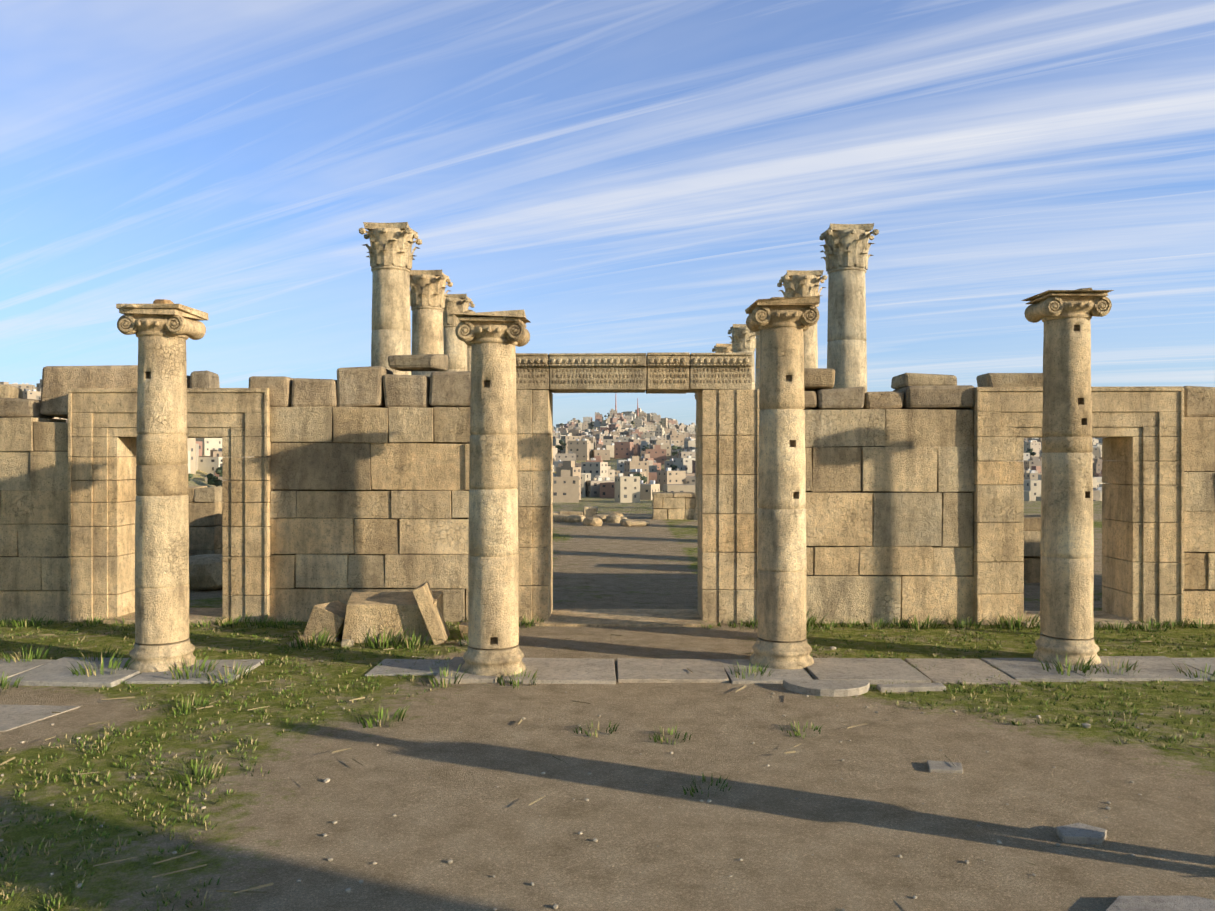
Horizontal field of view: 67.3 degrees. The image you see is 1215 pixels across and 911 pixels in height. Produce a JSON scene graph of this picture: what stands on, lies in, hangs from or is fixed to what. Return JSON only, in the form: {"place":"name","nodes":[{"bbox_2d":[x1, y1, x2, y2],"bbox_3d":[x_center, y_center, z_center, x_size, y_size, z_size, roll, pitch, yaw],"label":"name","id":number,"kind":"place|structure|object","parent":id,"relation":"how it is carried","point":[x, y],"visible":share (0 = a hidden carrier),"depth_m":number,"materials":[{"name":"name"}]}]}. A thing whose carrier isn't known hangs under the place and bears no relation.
{"place":"outdoors","nodes":[
{"label":"outdoors","id":0,"kind":"place"},
{"bbox_2d":[0,420,1214,910],"bbox_3d":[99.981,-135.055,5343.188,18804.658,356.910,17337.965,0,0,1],"label":"ground","id":1,"kind":"structure","parent":0,"point":[428,774],"depth_m":6.97,"materials":[{"name":"soil"}]},
{"bbox_2d":[289,581,467,646],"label":"fallen blocks","id":2,"kind":"object","parent":1,"relation":"on","point":[418,609],"depth_m":12.13,"materials":[{"name":"stone"}]},
{"bbox_2d":[0,379,1111,502],"bbox_3d":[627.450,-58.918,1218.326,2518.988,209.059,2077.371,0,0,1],"label":"town buildings","id":3,"kind":"structure","parent":1,"relation":"on","point":[594,475],"depth_m":571.17,"materials":[{"name":"beige stone"}]},
{"bbox_2d":[0,352,1214,627],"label":"gate wall","id":4,"kind":"structure","parent":1,"relation":"on","point":[918,514],"depth_m":13.54,"materials":[{"name":"stone"}]},
{"bbox_2d":[0,354,1214,418],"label":"loose top blocks","id":5,"kind":"structure","parent":4,"relation":"on","point":[376,386],"depth_m":13.65,"materials":[{"name":"beige stone"}]},
{"bbox_2d":[0,656,1214,910],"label":"stone paving slabs","id":6,"kind":"structure","parent":1,"relation":"on","point":[842,676],"depth_m":10.18,"materials":[{"name":"stone"}]},
{"bbox_2d":[0,629,1214,910],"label":"pebbles","id":7,"kind":"object","parent":1,"relation":"on","point":[1084,725],"visible":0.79,"depth_m":7.00,"materials":[{"name":"stone"}]},
{"bbox_2d":[0,533,1214,910],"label":"grass tufts","id":8,"kind":"object","parent":1,"relation":"on","point":[918,625],"visible":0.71,"depth_m":9.75,"materials":[{"name":"green plant"}]},
{"bbox_2d":[188,412,1035,486],"bbox_3d":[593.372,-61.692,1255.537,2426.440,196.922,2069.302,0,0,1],"label":"town trees","id":9,"kind":"object","parent":1,"relation":"on","point":[214,480],"visible":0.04,"depth_m":618.10,"materials":[{"name":"green plant"}]},
{"bbox_2d":[187,486,1040,590],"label":"distant stone ruins","id":10,"kind":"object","parent":1,"relation":"on","point":[205,538],"visible":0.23,"depth_m":19.11,"materials":[{"name":"stone"}]},
{"bbox_2d":[116,288,1113,678],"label":"front columns","id":11,"kind":"structure","parent":1,"relation":"on","point":[162,330],"depth_m":10.57,"materials":[{"name":"stone"}]},
{"bbox_2d":[359,222,878,519],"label":"background columns","id":12,"kind":"structure","parent":1,"relation":"on","point":[434,307],"depth_m":20.54,"materials":[{"name":"stone"}]},
{"bbox_2d":[0,0,1214,427],"label":"sky","id":13,"kind":"structure","parent":0,"point":[623,176],"materials":[{"name":"blue"}]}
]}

